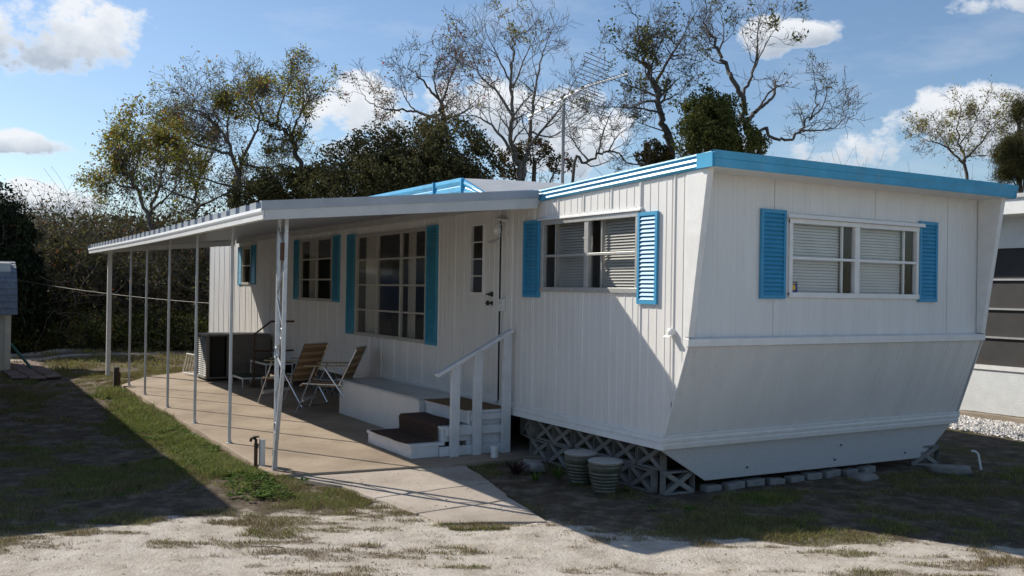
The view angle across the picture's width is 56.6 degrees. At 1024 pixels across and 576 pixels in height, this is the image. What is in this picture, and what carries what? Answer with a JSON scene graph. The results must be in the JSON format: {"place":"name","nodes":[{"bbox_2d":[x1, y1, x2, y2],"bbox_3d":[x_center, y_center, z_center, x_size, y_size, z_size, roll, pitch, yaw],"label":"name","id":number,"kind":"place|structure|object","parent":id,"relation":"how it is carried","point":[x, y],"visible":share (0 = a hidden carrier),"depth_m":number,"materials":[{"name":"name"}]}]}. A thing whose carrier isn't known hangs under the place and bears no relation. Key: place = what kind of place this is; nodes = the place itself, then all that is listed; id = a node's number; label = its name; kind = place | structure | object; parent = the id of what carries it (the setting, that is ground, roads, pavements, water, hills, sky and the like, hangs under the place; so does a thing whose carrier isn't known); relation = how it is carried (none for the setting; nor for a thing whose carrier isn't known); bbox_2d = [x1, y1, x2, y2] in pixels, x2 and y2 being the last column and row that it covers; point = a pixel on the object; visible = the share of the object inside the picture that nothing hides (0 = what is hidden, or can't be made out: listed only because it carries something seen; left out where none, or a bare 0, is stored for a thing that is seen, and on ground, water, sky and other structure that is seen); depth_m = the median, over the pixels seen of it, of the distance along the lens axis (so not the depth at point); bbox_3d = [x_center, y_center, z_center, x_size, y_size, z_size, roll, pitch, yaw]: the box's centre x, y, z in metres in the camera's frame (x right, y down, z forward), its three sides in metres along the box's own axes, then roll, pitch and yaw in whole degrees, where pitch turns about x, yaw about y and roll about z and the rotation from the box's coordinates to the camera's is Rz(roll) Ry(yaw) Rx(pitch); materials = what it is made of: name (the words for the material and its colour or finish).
{"place":"outdoors","nodes":[
{"label":"outdoors","id":0,"kind":"place"},
{"bbox_2d":[1,362,62,379],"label":"paver path","id":1,"kind":"structure","parent":0,"point":[38,370],"depth_m":17.43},
{"bbox_2d":[122,369,561,477],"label":"patio","id":2,"kind":"structure","parent":0,"point":[325,439],"depth_m":10.57,"materials":[{"name":"concrete"}]},
{"bbox_2d":[182,353,200,374],"bbox_3d":[-5.553,1.321,16.483,0.043,0.367,0.869,1,0,-40],"label":"wire rack","id":3,"kind":"object","parent":2,"relation":"on","point":[189,354],"visible":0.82,"depth_m":16.58,"materials":[{"name":"white metal"}]},
{"bbox_2d":[197,332,270,380],"bbox_3d":[-4.743,1.156,16.193,1.066,0.770,0.700,1,0,-31],"label":"air conditioner","id":4,"kind":"object","parent":2,"relation":"on","point":[213,353],"visible":0.84,"depth_m":15.91,"materials":[{"name":"metal"}]},
{"bbox_2d":[232,320,293,387],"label":"steps","id":5,"kind":"structure","parent":2,"relation":"on","point":[247,376],"depth_m":14.91,"materials":[{"name":"black metal"}]},
{"bbox_2d":[257,342,328,407],"bbox_3d":[-2.936,1.139,12.790,0.772,0.837,0.596,1,0,27],"label":"lawn chair","id":6,"kind":"object","parent":2,"relation":"on","point":[312,353],"visible":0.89,"depth_m":12.64,"materials":[{"name":"beige plastic"}]},
{"bbox_2d":[88,190,539,470],"bbox_3d":[-3.655,0.357,12.929,2.642,2.690,10.915,1,0,-31],"label":"patio awning","id":7,"kind":"object","parent":2,"relation":"on","point":[279,220],"visible":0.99,"depth_m":9.16,"materials":[{"name":"metal"}]},
{"bbox_2d":[296,345,366,412],"bbox_3d":[-2.289,1.148,12.118,0.772,0.837,0.596,1,0,5],"label":"lawn chair","id":8,"kind":"object","parent":2,"relation":"on","point":[354,362],"visible":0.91,"depth_m":11.96,"materials":[{"name":"beige plastic"}]},
{"bbox_2d":[329,387,335,394],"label":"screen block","id":9,"kind":"structure","parent":2,"relation":"on","point":[332,390],"depth_m":14.03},
{"bbox_2d":[337,377,462,427],"bbox_3d":[-1.365,1.364,11.065,0.535,0.436,2.380,1,0,-31],"label":"storage bench","id":10,"kind":"object","parent":2,"relation":"on","point":[381,402],"visible":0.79,"depth_m":10.93,"materials":[{"name":"white plastic"}]},
{"bbox_2d":[367,329,513,458],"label":"entry steps","id":11,"kind":"structure","parent":2,"relation":"on","point":[478,431],"depth_m":9.10,"materials":[{"name":"white paint"}]},
{"bbox_2d":[370,412,462,442],"bbox_3d":[-0.954,1.368,9.356,0.610,0.170,0.850,1,0,-31],"label":"carpet runner","id":12,"kind":"object","parent":11,"relation":"on","point":[417,426],"visible":0.98,"depth_m":9.31,"materials":[{"name":"carpet"}]},
{"bbox_2d":[424,397,500,410],"bbox_3d":[-0.478,1.169,9.614,0.465,0.010,0.930,1,0,-31],"label":"door mat","id":13,"kind":"object","parent":11,"relation":"on","point":[466,404],"depth_m":9.57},
{"bbox_2d":[490,446,498,457],"bbox_3d":[-0.165,1.571,8.982,0.082,0.155,0.084,1,0,-31],"label":"pipe stub","id":14,"kind":"object","parent":2,"relation":"on","point":[494,451],"visible":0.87,"depth_m":8.95,"materials":[{"name":"white plastic"}]},
{"bbox_2d":[0,342,1023,575],"bbox_3d":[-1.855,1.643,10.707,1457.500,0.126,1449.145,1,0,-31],"label":"ground","id":15,"kind":"structure","parent":0,"point":[655,556],"depth_m":6.50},
{"bbox_2d":[0,261,17,372],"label":"garden shed","id":16,"kind":"structure","parent":15,"relation":"on","point":[8,292],"depth_m":17.86,"materials":[{"name":"grey"}]},
{"bbox_2d":[11,343,32,368],"bbox_3d":[-9.411,1.329,18.265,0.601,0.572,0.050,1,0,13],"label":"wheelbarrow handle","id":17,"kind":"object","parent":15,"relation":"on","point":[21,356],"visible":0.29,"depth_m":18.25,"materials":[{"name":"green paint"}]},
{"bbox_2d":[0,181,56,353],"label":"cedar tree","id":18,"kind":"object","parent":15,"relation":"on","point":[30,296],"visible":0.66,"depth_m":22.63,"materials":[{"name":"green plant"}]},
{"bbox_2d":[0,175,102,250],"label":"shrub","id":19,"kind":"object","parent":15,"relation":"on","point":[46,214],"visible":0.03,"depth_m":30.04,"materials":[{"name":"green plant"}]},
{"bbox_2d":[4,183,134,264],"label":"shrub","id":20,"kind":"object","parent":15,"relation":"on","point":[57,225],"visible":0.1,"depth_m":27.63,"materials":[{"name":"green plant"}]},
{"bbox_2d":[15,193,138,351],"bbox_3d":[-11.941,-0.048,24.662,7.166,4.972,6.937,1,0,22],"label":"shrub","id":21,"kind":"object","parent":15,"relation":"on","point":[80,266],"visible":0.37,"depth_m":24.16,"materials":[{"name":"green plant"}]},
{"bbox_2d":[5,179,186,256],"bbox_3d":[-13.166,-0.408,29.644,10.240,6.152,8.076,1,0,-25],"label":"shrub","id":22,"kind":"object","parent":15,"relation":"on","point":[34,213],"visible":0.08,"depth_m":29.43,"materials":[{"name":"green plant"}]},
{"bbox_2d":[45,304,154,351],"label":"shrub","id":23,"kind":"object","parent":15,"relation":"on","point":[89,336],"visible":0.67,"depth_m":23.21,"materials":[{"name":"green plant"}]},
{"bbox_2d":[14,200,209,343],"bbox_3d":[-11.316,-0.044,25.248,6.027,4.565,5.464,1,0,-27],"label":"shrub","id":24,"kind":"object","parent":15,"relation":"on","point":[62,294],"visible":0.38,"depth_m":24.64,"materials":[{"name":"green plant"}]},
{"bbox_2d":[34,194,198,321],"bbox_3d":[-11.383,-0.319,29.630,8.775,5.408,7.957,1,0,4],"label":"shrub","id":25,"kind":"object","parent":15,"relation":"on","point":[130,225],"visible":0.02,"depth_m":28.99,"materials":[{"name":"green plant"}]},
{"bbox_2d":[113,367,119,386],"bbox_3d":[-6.148,1.437,14.786,0.090,0.423,0.130,1,0,-31],"label":"wooden stub","id":26,"kind":"object","parent":15,"relation":"on","point":[116,376],"visible":0.56,"depth_m":14.75,"materials":[{"name":"brown wood"}]},
{"bbox_2d":[31,208,202,322],"bbox_3d":[-11.312,0.018,27.223,6.851,4.688,6.632,1,0,-10],"label":"shrub","id":27,"kind":"object","parent":15,"relation":"on","point":[102,255],"visible":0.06,"depth_m":26.94,"materials":[{"name":"green plant"}]},
{"bbox_2d":[72,237,185,321],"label":"shrub","id":28,"kind":"object","parent":15,"relation":"on","point":[120,280],"visible":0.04,"depth_m":25.45,"materials":[{"name":"green plant"}]},
{"bbox_2d":[49,181,219,330],"bbox_3d":[-8.805,-0.333,27.416,8.404,5.870,8.682,1,0,4],"label":"shrub","id":29,"kind":"object","parent":15,"relation":"on","point":[187,250],"visible":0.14,"depth_m":25.65,"materials":[{"name":"green plant"}]},
{"bbox_2d":[68,196,215,274],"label":"shrub","id":30,"kind":"object","parent":15,"relation":"on","point":[157,224],"visible":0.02,"depth_m":28.02,"materials":[{"name":"green plant"}]},
{"bbox_2d":[76,248,209,343],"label":"shrub","id":31,"kind":"object","parent":15,"relation":"on","point":[187,284],"visible":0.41,"depth_m":24.56,"materials":[{"name":"green plant"}]},
{"bbox_2d":[71,91,215,303],"bbox_3d":[-10.080,-2.010,26.148,3.797,7.161,4.286,1,0,-31],"label":"yellowing tree","id":32,"kind":"object","parent":15,"relation":"on","point":[120,157],"visible":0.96,"depth_m":25.82,"materials":[{"name":"green plant"}]},
{"bbox_2d":[79,248,209,348],"bbox_3d":[-9.272,0.523,25.182,4.504,3.327,5.711,1,0,-32],"label":"shrub","id":33,"kind":"object","parent":15,"relation":"on","point":[150,285],"visible":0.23,"depth_m":24.40,"materials":[{"name":"green plant"}]},
{"bbox_2d":[105,297,190,350],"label":"shrub","id":34,"kind":"object","parent":15,"relation":"on","point":[150,322],"visible":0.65,"depth_m":23.44,"materials":[{"name":"green plant"}]},
{"bbox_2d":[117,201,225,287],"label":"shrub","id":35,"kind":"object","parent":15,"relation":"on","point":[183,249],"depth_m":26.84,"materials":[{"name":"green plant"}]},
{"bbox_2d":[136,305,208,351],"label":"shrub","id":36,"kind":"object","parent":15,"relation":"on","point":[185,336],"visible":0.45,"depth_m":23.35,"materials":[{"name":"green plant"}]},
{"bbox_2d":[117,193,229,314],"bbox_3d":[-7.858,-0.112,27.963,7.260,5.242,7.500,1,0,-32],"label":"shrub","id":37,"kind":"object","parent":15,"relation":"on","point":[182,256],"visible":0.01,"depth_m":26.20,"materials":[{"name":"green plant"}]},
{"bbox_2d":[163,247,209,307],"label":"shrub","id":38,"kind":"object","parent":15,"relation":"on","point":[164,268],"visible":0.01,"depth_m":24.58,"materials":[{"name":"green plant"}]},
{"bbox_2d":[115,93,263,218],"bbox_3d":[-9.987,-2.328,29.757,4.838,7.844,3.206,1,0,-31],"label":"bare tree","id":39,"kind":"object","parent":15,"relation":"on","point":[215,175],"visible":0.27,"depth_m":29.94,"materials":[{"name":"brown plant"}]},
{"bbox_2d":[161,206,223,345],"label":"shrub","id":40,"kind":"object","parent":15,"relation":"on","point":[199,281],"visible":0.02,"depth_m":24.42,"materials":[{"name":"green plant"}]},
{"bbox_2d":[137,46,323,212],"bbox_3d":[-8.486,-2.561,26.868,5.735,8.337,3.810,1,0,21],"label":"vine tangled tree","id":41,"kind":"object","parent":15,"relation":"on","point":[219,104],"visible":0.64,"depth_m":26.77,"materials":[{"name":"green plant"}]},
{"bbox_2d":[249,436,264,466],"bbox_3d":[-2.250,1.476,8.405,0.155,0.336,0.060,1,0,18],"label":"garden spigot","id":42,"kind":"object","parent":15,"relation":"on","point":[261,444],"visible":0.79,"depth_m":8.38,"materials":[{"name":"metal"}]},
{"bbox_2d":[206,42,348,198],"bbox_3d":[-6.404,-2.601,25.366,3.327,8.471,3.720,1,0,-31],"label":"arching tree","id":43,"kind":"object","parent":15,"relation":"on","point":[292,135],"visible":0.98,"depth_m":25.62,"materials":[{"name":"green plant"}]},
{"bbox_2d":[223,162,332,208],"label":"evergreen tree","id":44,"kind":"object","parent":15,"relation":"on","point":[266,186],"visible":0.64,"depth_m":24.29,"materials":[{"name":"green plant"}]},
{"bbox_2d":[55,390,697,509],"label":"weeds","id":45,"kind":"object","parent":15,"relation":"on","point":[265,490],"visible":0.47,"depth_m":7.85,"materials":[{"name":"green plant"}]},
{"bbox_2d":[291,111,505,198],"bbox_3d":[-2.945,-1.445,23.909,5.448,6.322,3.230,1,0,10],"label":"evergreen oak","id":46,"kind":"object","parent":15,"relation":"on","point":[400,166],"visible":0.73,"depth_m":23.36,"materials":[{"name":"green plant"}]},
{"bbox_2d":[292,465,546,524],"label":"walkway","id":47,"kind":"structure","parent":15,"relation":"on","point":[458,488],"depth_m":7.48,"materials":[{"name":"concrete"}]},
{"bbox_2d":[338,9,502,153],"bbox_3d":[-2.388,-3.204,27.147,4.467,9.791,4.806,1,0,-31],"label":"bare tree","id":48,"kind":"object","parent":15,"relation":"on","point":[443,69],"visible":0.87,"depth_m":26.50,"materials":[{"name":"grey plant"}]},
{"bbox_2d":[0,114,1015,251],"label":"distant woods","id":49,"kind":"object","parent":15,"relation":"on","point":[99,216],"depth_m":33.58,"materials":[{"name":"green plant"}]},
{"bbox_2d":[2,403,1019,575],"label":"leaf litter","id":50,"kind":"object","parent":15,"relation":"on","point":[468,539],"visible":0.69,"depth_m":6.56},
{"bbox_2d":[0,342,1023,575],"bbox_3d":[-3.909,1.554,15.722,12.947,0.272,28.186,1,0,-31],"label":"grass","id":51,"kind":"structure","parent":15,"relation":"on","point":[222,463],"depth_m":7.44,"materials":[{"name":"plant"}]},
{"bbox_2d":[500,460,527,475],"bbox_3d":[0.040,1.571,8.301,0.289,0.117,0.300,1,0,-31],"label":"bromeliad","id":52,"kind":"object","parent":15,"relation":"on","point":[515,470],"visible":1,"depth_m":8.29,"materials":[{"name":"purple plant"}]},
{"bbox_2d":[431,0,613,180],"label":"bare tree","id":53,"kind":"object","parent":15,"relation":"on","point":[520,168],"visible":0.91,"depth_m":24.98,"materials":[{"name":"brown plant"}]},
{"bbox_2d":[518,458,545,472],"bbox_3d":[0.182,1.582,8.457,0.177,0.106,0.292,1,0,-31],"label":"concrete chunk","id":54,"kind":"object","parent":15,"relation":"on","point":[536,465],"visible":0.86,"depth_m":8.37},
{"bbox_2d":[494,136,579,182],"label":"leafy tree","id":55,"kind":"object","parent":15,"relation":"on","point":[544,152],"visible":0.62,"depth_m":25.56,"materials":[{"name":"green plant"}]},
{"bbox_2d":[527,469,546,480],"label":"weed tuft","id":56,"kind":"object","parent":15,"relation":"on","point":[535,477],"visible":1,"depth_m":8.02,"materials":[{"name":"green plant"}]},
{"bbox_2d":[530,437,549,461],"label":"screen block","id":57,"kind":"structure","parent":15,"relation":"on","point":[537,447],"depth_m":9.10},
{"bbox_2d":[520,417,535,438],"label":"screen block","id":58,"kind":"structure","parent":57,"relation":"on","point":[527,428],"depth_m":9.31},
{"bbox_2d":[536,421,559,441],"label":"screen block","id":59,"kind":"structure","parent":57,"relation":"on","point":[543,430],"depth_m":9.12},
{"bbox_2d":[545,462,564,478],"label":"weed tuft","id":60,"kind":"object","parent":15,"relation":"on","point":[557,474],"visible":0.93,"depth_m":8.16,"materials":[{"name":"green plant"}]},
{"bbox_2d":[548,442,566,467],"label":"screen block","id":61,"kind":"structure","parent":15,"relation":"on","point":[556,453],"depth_m":8.89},
{"bbox_2d":[552,425,574,447],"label":"screen block","id":62,"kind":"structure","parent":61,"relation":"on","point":[566,437],"depth_m":8.80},
{"bbox_2d":[564,449,597,485],"bbox_3d":[0.577,1.510,7.987,0.286,0.274,0.286,1,0,-31],"label":"ribbed pot","id":63,"kind":"object","parent":15,"relation":"on","point":[576,464],"visible":0.73,"depth_m":7.89,"materials":[{"name":"grey ceramic"}]},
{"bbox_2d":[543,81,654,182],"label":"bare sapling","id":64,"kind":"object","parent":15,"relation":"on","point":[601,140],"visible":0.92,"depth_m":21.97,"materials":[{"name":"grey plant"}]},
{"bbox_2d":[588,457,622,495],"bbox_3d":[0.747,1.512,7.623,0.286,0.274,0.286,1,0,-31],"label":"ribbed pot","id":65,"kind":"object","parent":15,"relation":"on","point":[605,474],"visible":1,"depth_m":7.53,"materials":[{"name":"grey ceramic"}]},
{"bbox_2d":[619,461,630,485],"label":"screen block","id":66,"kind":"structure","parent":15,"relation":"on","point":[624,475],"depth_m":7.99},
{"bbox_2d":[613,439,636,464],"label":"screen block","id":67,"kind":"structure","parent":66,"relation":"on","point":[628,450],"depth_m":8.04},
{"bbox_2d":[629,463,657,492],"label":"screen block","id":68,"kind":"structure","parent":15,"relation":"on","point":[648,483],"depth_m":7.77,"materials":[{"name":"concrete"}]},
{"bbox_2d":[637,445,666,470],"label":"screen block","id":69,"kind":"structure","parent":68,"relation":"on","point":[660,463],"depth_m":7.74,"materials":[{"name":"concrete"}]},
{"bbox_2d":[569,0,720,158],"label":"vine hung tree","id":70,"kind":"object","parent":15,"relation":"on","point":[643,48],"visible":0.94,"depth_m":23.87,"materials":[{"name":"grey plant"}]},
{"bbox_2d":[632,137,678,166],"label":"leafy tree","id":71,"kind":"object","parent":15,"relation":"on","point":[659,154],"visible":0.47,"depth_m":23.62,"materials":[{"name":"green plant"}]},
{"bbox_2d":[659,468,694,495],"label":"screen block","id":72,"kind":"structure","parent":15,"relation":"on","point":[676,482],"depth_m":7.64,"materials":[{"name":"concrete"}]},
{"bbox_2d":[209,149,1018,479],"bbox_3d":[-0.985,0.185,14.521,3.860,2.826,15.640,1,0,-31],"label":"mobile home","id":73,"kind":"object","parent":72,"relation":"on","point":[711,315],"visible":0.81,"depth_m":8.40,"materials":[{"name":"paint"}]},
{"bbox_2d":[20,280,202,302],"bbox_3d":[-8.723,0.001,19.750,7.762,0.477,0.008,1,0,35],"label":"cable","id":74,"kind":"object","parent":73,"relation":"attached to","point":[113,294],"visible":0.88,"depth_m":19.27,"materials":[{"name":"metal"}]},
{"bbox_2d":[241,246,250,284],"bbox_3d":[-4.874,-0.415,17.767,0.196,0.706,0.624,1,0,-31],"label":"window","id":75,"kind":"structure","parent":73,"relation":"in","point":[243,282],"depth_m":17.96,"materials":[{"name":"white metal"}]},
{"bbox_2d":[270,240,283,352],"bbox_3d":[-3.967,0.141,16.071,0.046,1.888,0.726,1,0,-31],"label":"door","id":76,"kind":"structure","parent":73,"relation":"in","point":[273,243],"depth_m":16.22,"materials":[{"name":"paint"}]},
{"bbox_2d":[298,236,332,301],"bbox_3d":[-2.901,-0.282,14.439,0.195,0.956,1.524,1,0,-31],"label":"window","id":77,"kind":"structure","parent":73,"relation":"in","point":[314,251],"depth_m":14.85,"materials":[{"name":"white glass"}]},
{"bbox_2d":[353,227,425,343],"bbox_3d":[-1.497,-0.035,12.064,0.195,1.356,2.244,1,0,-31],"label":"window","id":78,"kind":"structure","parent":73,"relation":"in","point":[373,258],"depth_m":12.31,"materials":[{"name":"white glass"}]},
{"bbox_2d":[463,210,497,398],"bbox_3d":[-0.347,0.163,9.917,0.100,1.928,0.706,1,0,-31],"label":"door","id":79,"kind":"structure","parent":73,"relation":"in","point":[480,307],"depth_m":9.86,"materials":[{"name":"paint"}]},
{"bbox_2d":[503,52,627,183],"bbox_3d":[0.958,-2.120,13.995,1.773,2.655,1.288,1,0,35],"label":"tv antenna","id":80,"kind":"object","parent":73,"relation":"attached to","point":[563,97],"visible":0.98,"depth_m":14.11,"materials":[{"name":"metal"},{"name":"galvanised steel"},{"name":"dark iron"}]},
{"bbox_2d":[537,207,642,292],"bbox_3d":[0.697,-0.309,8.327,0.166,0.696,1.543,1,0,-31],"label":"window","id":81,"kind":"structure","parent":73,"relation":"in","point":[623,279],"depth_m":8.28,"materials":[{"name":"metal"}]},
{"bbox_2d":[787,212,925,298],"bbox_3d":[2.946,-0.258,8.184,1.734,0.693,0.135,1,0,-31],"label":"window","id":82,"kind":"structure","parent":73,"relation":"in","point":[810,283],"depth_m":8.15,"materials":[{"name":"white glass"}]},
{"bbox_2d":[700,483,721,491],"bbox_3d":[1.633,1.645,7.814,0.174,0.058,0.090,4,-2,-37],"label":"paver brick","id":83,"kind":"object","parent":15,"relation":"on","point":[710,487],"visible":1,"depth_m":7.78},
{"bbox_2d":[669,84,772,157],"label":"leafy green tree","id":84,"kind":"object","parent":15,"relation":"on","point":[708,121],"visible":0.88,"depth_m":22.55,"materials":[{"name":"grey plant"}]},
{"bbox_2d":[721,479,744,489],"bbox_3d":[1.841,1.645,7.918,0.194,0.065,0.090,-2,1,-34],"label":"paver brick","id":85,"kind":"object","parent":15,"relation":"on","point":[733,484],"visible":0.95,"depth_m":7.89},
{"bbox_2d":[682,0,813,153],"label":"bare tree","id":86,"kind":"object","parent":15,"relation":"on","point":[709,34],"visible":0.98,"depth_m":25.10,"materials":[{"name":"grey plant"}]},
{"bbox_2d":[741,477,764,486],"bbox_3d":[2.037,1.648,8.050,0.195,0.065,0.090,-1,1,-30],"label":"paver brick","id":87,"kind":"object","parent":15,"relation":"on","point":[755,481],"visible":0.88,"depth_m":8.02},
{"bbox_2d":[764,477,784,484],"bbox_3d":[2.251,1.657,8.154,0.163,0.054,0.090,3,-1,-24],"label":"paver brick","id":88,"kind":"object","parent":15,"relation":"on","point":[773,480],"visible":0.87,"depth_m":8.12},
{"bbox_2d":[784,474,804,482],"bbox_3d":[2.454,1.660,8.271,0.166,0.056,0.090,1,0,-33],"label":"paver brick","id":89,"kind":"object","parent":15,"relation":"on","point":[793,478],"visible":0.88,"depth_m":8.23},
{"bbox_2d":[800,471,821,479],"bbox_3d":[2.647,1.661,8.406,0.179,0.060,0.090,2,0,-28],"label":"paver brick","id":90,"kind":"object","parent":15,"relation":"on","point":[813,475],"visible":0.87,"depth_m":8.37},
{"bbox_2d":[758,48,871,154],"bbox_3d":[7.581,-2.041,22.637,2.525,7.775,2.726,1,0,-31],"label":"leaning bare tree","id":91,"kind":"object","parent":15,"relation":"on","point":[803,129],"visible":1,"depth_m":22.99,"materials":[{"name":"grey plant"}]},
{"bbox_2d":[819,468,840,477],"bbox_3d":[2.849,1.662,8.523,0.195,0.065,0.090,-2,1,-34],"label":"paver brick","id":92,"kind":"object","parent":15,"relation":"on","point":[830,472],"visible":0.88,"depth_m":8.49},
{"bbox_2d":[841,467,857,475],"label":"paver brick","id":93,"kind":"object","parent":15,"relation":"on","point":[848,471],"visible":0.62,"depth_m":8.59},
{"bbox_2d":[849,472,878,481],"bbox_3d":[3.107,1.681,8.403,0.283,0.087,0.179,1,0,-31],"label":"stone","id":94,"kind":"object","parent":15,"relation":"on","point":[862,477],"visible":0.72,"depth_m":8.34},
{"bbox_2d":[856,464,875,472],"bbox_3d":[3.259,1.672,8.753,0.179,0.060,0.090,-2,2,-38],"label":"paver brick","id":95,"kind":"object","parent":15,"relation":"on","point":[867,468],"visible":0.76,"depth_m":8.72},
{"bbox_2d":[907,444,938,464],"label":"screen block","id":96,"kind":"structure","parent":15,"relation":"on","point":[934,448],"depth_m":9.16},
{"bbox_2d":[923,464,972,475],"bbox_3d":[4.000,1.671,8.735,0.402,0.107,0.173,1,0,8],"label":"concrete block","id":97,"kind":"object","parent":15,"relation":"on","point":[963,470],"visible":0.89,"depth_m":8.67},
{"bbox_2d":[900,74,1017,178],"bbox_3d":[13.697,-2.380,28.906,5.206,8.685,3.667,1,0,-68],"label":"sparse leaved tree","id":98,"kind":"object","parent":15,"relation":"on","point":[972,109],"visible":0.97,"depth_m":29.95,"materials":[{"name":"green plant"}]},
{"bbox_2d":[971,450,981,469],"bbox_3d":[4.391,1.627,8.985,0.102,0.191,0.027,1,0,17],"label":"drain pipe","id":99,"kind":"object","parent":15,"relation":"on","point":[978,456],"visible":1,"depth_m":8.97,"materials":[{"name":"white plastic"}]},
{"bbox_2d":[947,415,1023,441],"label":"gravel bed","id":100,"kind":"object","parent":15,"relation":"on","point":[975,425],"visible":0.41,"depth_m":11.75,"materials":[{"name":"gravel"}]},
{"bbox_2d":[959,410,1023,423],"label":"edging board","id":101,"kind":"object","parent":15,"relation":"on","point":[976,415],"visible":0.12,"depth_m":12.47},
{"bbox_2d":[980,88,1023,192],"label":"pine tree","id":102,"kind":"object","parent":15,"relation":"on","point":[1007,156],"visible":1,"depth_m":27.65,"materials":[{"name":"green plant"}]},
{"bbox_2d":[0,0,1023,232],"label":"sky","id":103,"kind":"structure","parent":0,"point":[64,63],"materials":[{"name":"blue"}]},
{"bbox_2d":[960,193,1023,416],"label":"neighbour house","id":104,"kind":"structure","parent":0,"point":[996,384],"depth_m":13.20,"materials":[{"name":"paint"}]},
{"bbox_3d":[0.593,1.557,8.598,0.075,0.205,0.310,1,0,-30],"label":"screen block","id":105,"kind":"object","parent":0,"visible":0},
{"bbox_2d":[574,430,592,449],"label":"screen block","id":106,"kind":"structure","parent":105,"relation":"on","point":[587,439],"depth_m":8.60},
{"bbox_3d":[0.771,1.559,8.347,0.075,0.205,0.310,1,0,-31],"label":"screen block","id":107,"kind":"object","parent":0,"visible":0},
{"bbox_2d":[593,434,613,456],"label":"screen block","id":108,"kind":"structure","parent":107,"relation":"on","point":[607,445],"depth_m":8.31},
{"bbox_3d":[-2.932,1.503,14.563,0.075,0.205,0.310,1,0,-31],"label":"screen block","id":109,"kind":"object","parent":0,"visible":0},
{"bbox_2d":[319,369,325,378],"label":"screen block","id":110,"kind":"structure","parent":109,"relation":"on","point":[320,373],"depth_m":14.52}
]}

